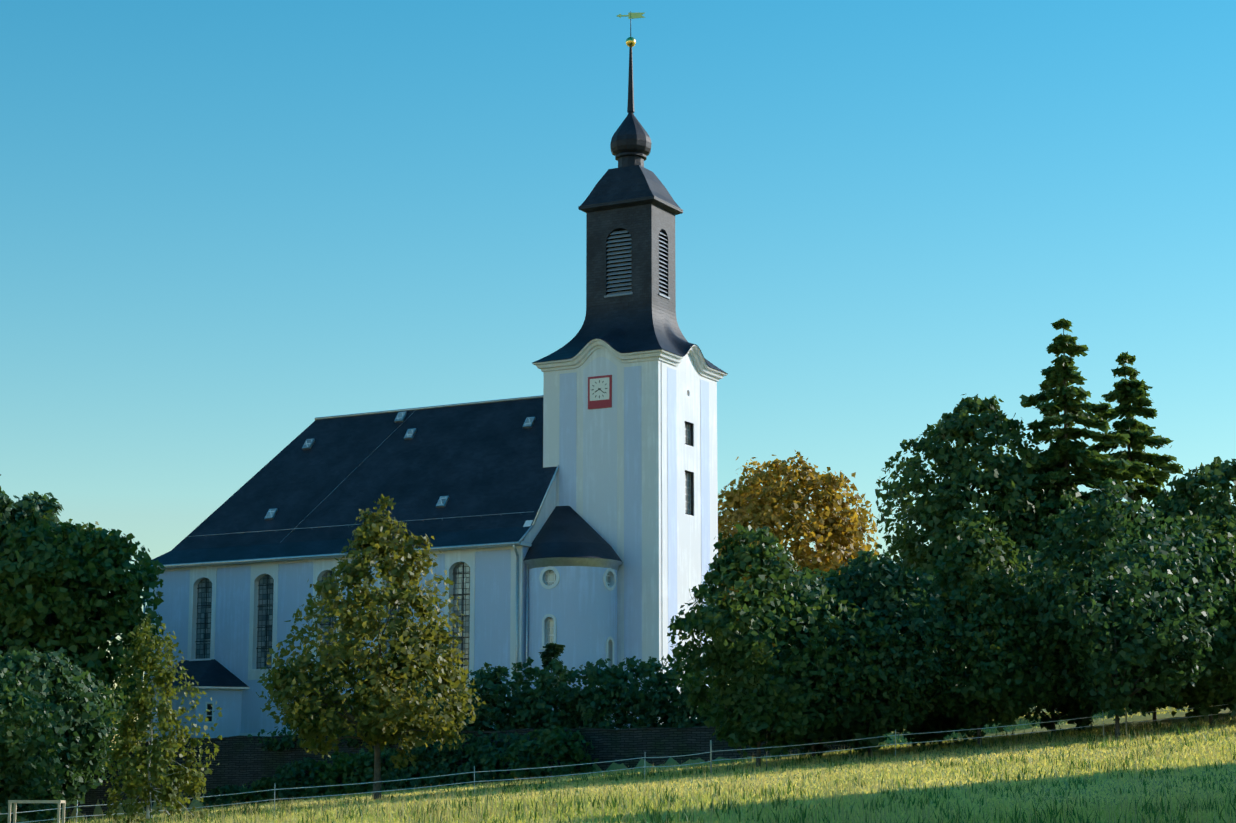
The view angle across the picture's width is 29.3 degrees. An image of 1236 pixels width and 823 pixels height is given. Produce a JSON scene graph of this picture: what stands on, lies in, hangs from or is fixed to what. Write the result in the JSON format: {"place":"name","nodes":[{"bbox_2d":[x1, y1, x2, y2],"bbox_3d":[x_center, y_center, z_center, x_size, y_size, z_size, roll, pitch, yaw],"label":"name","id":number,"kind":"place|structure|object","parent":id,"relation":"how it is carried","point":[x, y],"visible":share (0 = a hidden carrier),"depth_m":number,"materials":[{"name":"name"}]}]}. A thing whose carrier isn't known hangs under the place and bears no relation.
{"place":"outdoors","nodes":[
{"label":"outdoors","id":0,"kind":"place"},
{"bbox_2d":[0,0,1235,749],"label":"sky","id":1,"kind":"structure","parent":0,"point":[228,227],"materials":[{"name":"blue"}]},
{"bbox_2d":[31,703,1235,822],"bbox_3d":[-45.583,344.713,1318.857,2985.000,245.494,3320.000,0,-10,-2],"label":"grass field","id":2,"kind":"structure","parent":0,"point":[1168,716],"depth_m":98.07,"materials":[{"name":"plant"}]},
{"bbox_2d":[0,672,70,822],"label":"bush","id":3,"kind":"object","parent":2,"relation":"on","point":[15,745],"visible":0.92,"depth_m":95.15,"materials":[{"name":"green plant"}]},
{"bbox_2d":[8,800,65,822],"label":"gate","id":4,"kind":"structure","parent":2,"relation":"on","point":[15,802],"depth_m":77.22,"materials":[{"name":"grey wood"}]},
{"bbox_2d":[0,474,90,767],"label":"oak tree","id":5,"kind":"object","parent":2,"relation":"on","point":[13,512],"visible":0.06,"depth_m":136.50,"materials":[{"name":"green plant"}]},
{"bbox_2d":[0,647,125,822],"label":"tree","id":6,"kind":"object","parent":2,"relation":"on","point":[85,729],"visible":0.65,"depth_m":117.69,"materials":[{"name":"green plant"}]},
{"bbox_2d":[0,497,164,821],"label":"oak tree","id":7,"kind":"object","parent":2,"relation":"on","point":[100,563],"visible":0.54,"depth_m":132.55,"materials":[{"name":"green plant"}]},
{"bbox_2d":[95,613,222,822],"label":"birch tree","id":8,"kind":"object","parent":2,"relation":"on","point":[132,733],"visible":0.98,"depth_m":86.82,"materials":[{"name":"green plant"}]},
{"bbox_2d":[200,784,247,808],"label":"bush","id":9,"kind":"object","parent":2,"relation":"on","point":[225,789],"depth_m":130.89,"materials":[{"name":"green plant"}]},
{"bbox_2d":[222,777,282,805],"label":"bush","id":10,"kind":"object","parent":2,"relation":"on","point":[261,784],"depth_m":129.65,"materials":[{"name":"green plant"}]},
{"bbox_2d":[247,708,337,751],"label":"hedge","id":11,"kind":"object","parent":2,"relation":"on","point":[278,745],"visible":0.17,"depth_m":130.82,"materials":[{"name":"green plant"}]},
{"bbox_2d":[264,757,342,801],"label":"bush","id":12,"kind":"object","parent":2,"relation":"on","point":[295,773],"depth_m":128.00,"materials":[{"name":"green plant"}]},
{"bbox_2d":[302,751,373,798],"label":"bush","id":13,"kind":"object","parent":2,"relation":"on","point":[340,769],"depth_m":127.00,"materials":[{"name":"green plant"}]},
{"bbox_2d":[317,693,362,746],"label":"hedge","id":14,"kind":"object","parent":2,"relation":"on","point":[355,741],"visible":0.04,"depth_m":129.37,"materials":[{"name":"green plant"}]},
{"bbox_2d":[256,494,485,799],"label":"lime tree","id":15,"kind":"object","parent":2,"relation":"on","point":[381,689],"visible":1,"depth_m":101.42,"materials":[{"name":"green plant"}]},
{"bbox_2d":[341,746,419,793],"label":"bush","id":16,"kind":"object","parent":2,"relation":"on","point":[364,764],"depth_m":125.63,"materials":[{"name":"green plant"}]},
{"bbox_2d":[344,684,424,751],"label":"hedge","id":17,"kind":"object","parent":2,"relation":"on","point":[364,743],"depth_m":128.73,"materials":[{"name":"green plant"}]},
{"bbox_2d":[385,736,456,790],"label":"bush","id":18,"kind":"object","parent":2,"relation":"on","point":[422,754],"depth_m":124.17,"materials":[{"name":"green plant"}]},
{"bbox_2d":[139,11,727,741],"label":"church","id":19,"kind":"structure","parent":2,"relation":"on","point":[573,507],"depth_m":146.44,"materials":[{"name":"white paint"}]},
{"bbox_2d":[404,679,491,731],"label":"hedge","id":20,"kind":"object","parent":2,"relation":"on","point":[444,705],"visible":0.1,"depth_m":127.96,"materials":[{"name":"green plant"}]},
{"bbox_2d":[30,725,872,821],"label":"churchyard wall","id":21,"kind":"structure","parent":2,"relation":"on","point":[241,760],"depth_m":127.63,"materials":[{"name":"stone"}]},
{"bbox_2d":[419,733,506,788],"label":"bush","id":22,"kind":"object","parent":2,"relation":"on","point":[442,768],"depth_m":123.18,"materials":[{"name":"green plant"}]},
{"bbox_2d":[416,667,530,746],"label":"hedge","id":23,"kind":"object","parent":2,"relation":"on","point":[502,699],"visible":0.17,"depth_m":126.75,"materials":[{"name":"green plant"}]},
{"bbox_2d":[456,731,546,784],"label":"bush","id":24,"kind":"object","parent":2,"relation":"on","point":[501,746],"depth_m":121.88,"materials":[{"name":"green plant"}]},
{"bbox_2d":[445,657,563,736],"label":"hedge","id":25,"kind":"object","parent":2,"relation":"on","point":[517,688],"visible":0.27,"depth_m":126.94,"materials":[{"name":"green plant"}]},
{"bbox_2d":[483,726,598,781],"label":"bush","id":26,"kind":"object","parent":2,"relation":"on","point":[547,741],"depth_m":120.48,"materials":[{"name":"green plant"}]},
{"bbox_2d":[538,639,566,712],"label":"young conifer tree","id":27,"kind":"object","parent":2,"relation":"on","point":[551,651],"visible":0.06,"depth_m":133.39,"materials":[{"name":"green plant"}]},
{"bbox_2d":[505,658,619,729],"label":"hedge","id":28,"kind":"object","parent":2,"relation":"on","point":[551,716],"visible":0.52,"depth_m":125.35,"materials":[{"name":"green plant"}]},
{"bbox_2d":[545,658,644,729],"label":"hedge","id":29,"kind":"object","parent":2,"relation":"on","point":[593,674],"visible":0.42,"depth_m":124.72,"materials":[{"name":"green plant"}]},
{"bbox_2d":[0,704,1231,822],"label":"pasture fence","id":30,"kind":"object","parent":2,"relation":"on","point":[474,781],"visible":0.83,"depth_m":93.70,"materials":[{"name":"grey"}]},
{"bbox_2d":[563,656,693,731],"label":"hedge","id":31,"kind":"object","parent":2,"relation":"on","point":[634,692],"visible":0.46,"depth_m":123.28,"materials":[{"name":"green plant"}]},
{"bbox_2d":[621,656,728,728],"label":"hedge","id":32,"kind":"object","parent":2,"relation":"on","point":[662,722],"visible":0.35,"depth_m":122.43,"materials":[{"name":"green plant"}]},
{"bbox_2d":[662,656,730,727],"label":"hedge","id":33,"kind":"object","parent":2,"relation":"on","point":[684,723],"visible":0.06,"depth_m":121.10,"materials":[{"name":"green plant"}]},
{"bbox_2d":[685,567,892,757],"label":"tree","id":34,"kind":"object","parent":2,"relation":"on","point":[820,735],"visible":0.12,"depth_m":108.47,"materials":[{"name":"green plant"}]},
{"bbox_2d":[666,524,919,767],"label":"tree","id":35,"kind":"object","parent":2,"relation":"on","point":[754,715],"visible":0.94,"depth_m":98.93,"materials":[{"name":"green plant"}]},
{"bbox_2d":[718,450,879,647],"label":"autumn tree","id":36,"kind":"object","parent":2,"relation":"on","point":[828,530],"visible":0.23,"depth_m":153.26,"materials":[{"name":"orange plant"}]},
{"bbox_2d":[771,550,999,756],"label":"tree","id":37,"kind":"object","parent":2,"relation":"on","point":[873,584],"visible":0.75,"depth_m":100.46,"materials":[{"name":"green plant"}]},
{"bbox_2d":[860,571,1008,746],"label":"tree","id":38,"kind":"object","parent":2,"relation":"on","point":[938,724],"visible":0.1,"depth_m":109.05,"materials":[{"name":"green plant"}]},
{"bbox_2d":[766,707,1126,763],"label":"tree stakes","id":39,"kind":"object","parent":2,"relation":"on","point":[1125,722],"visible":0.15,"depth_m":99.96,"materials":[{"name":"brown wood"}]},
{"bbox_2d":[875,394,1081,719],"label":"tall broadleaf tree","id":40,"kind":"object","parent":2,"relation":"on","point":[1005,480],"visible":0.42,"depth_m":134.25,"materials":[{"name":"green plant"}]},
{"bbox_2d":[895,516,1074,746],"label":"tree","id":41,"kind":"object","parent":2,"relation":"on","point":[1007,688],"visible":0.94,"depth_m":102.17,"materials":[{"name":"green plant"}]},
{"bbox_2d":[879,707,1218,744],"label":"churchyard grass","id":42,"kind":"structure","parent":2,"relation":"on","point":[1021,727],"depth_m":120.22,"materials":[{"name":"plant"}]},
{"bbox_2d":[979,545,1153,733],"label":"tree","id":43,"kind":"object","parent":2,"relation":"on","point":[1070,708],"visible":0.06,"depth_m":108.40,"materials":[{"name":"green plant"}]},
{"bbox_2d":[980,318,1170,713],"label":"conifer tree","id":44,"kind":"object","parent":2,"relation":"on","point":[1064,451],"visible":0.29,"depth_m":135.07,"materials":[{"name":"green plant"}]},
{"bbox_2d":[1048,351,1183,706],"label":"conifer tree","id":45,"kind":"object","parent":2,"relation":"on","point":[1126,393],"visible":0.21,"depth_m":139.78,"materials":[{"name":"green plant"}]},
{"bbox_2d":[1009,477,1235,737],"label":"tree","id":46,"kind":"object","parent":2,"relation":"on","point":[1089,642],"visible":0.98,"depth_m":99.69,"materials":[{"name":"green plant"}]},
{"bbox_2d":[1085,541,1213,721],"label":"tree","id":47,"kind":"object","parent":2,"relation":"on","point":[1148,554],"visible":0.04,"depth_m":111.29,"materials":[{"name":"green plant"}]},
{"bbox_2d":[1115,510,1235,724],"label":"tree","id":48,"kind":"object","parent":2,"relation":"on","point":[1206,693],"visible":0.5,"depth_m":102.75,"materials":[{"name":"green plant"}]},
{"bbox_2d":[1120,456,1235,570],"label":"tree","id":49,"kind":"object","parent":2,"relation":"on","point":[1191,493],"visible":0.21,"depth_m":128.14,"materials":[{"name":"green plant"}]},
{"bbox_2d":[1189,557,1235,661],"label":"tree","id":50,"kind":"object","parent":2,"relation":"on","point":[1223,595],"visible":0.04,"depth_m":106.31,"materials":[{"name":"green plant"}]},
{"bbox_2d":[1203,524,1235,710],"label":"tree","id":51,"kind":"object","parent":2,"relation":"on","point":[1225,707],"depth_m":111.98,"materials":[{"name":"green plant"}]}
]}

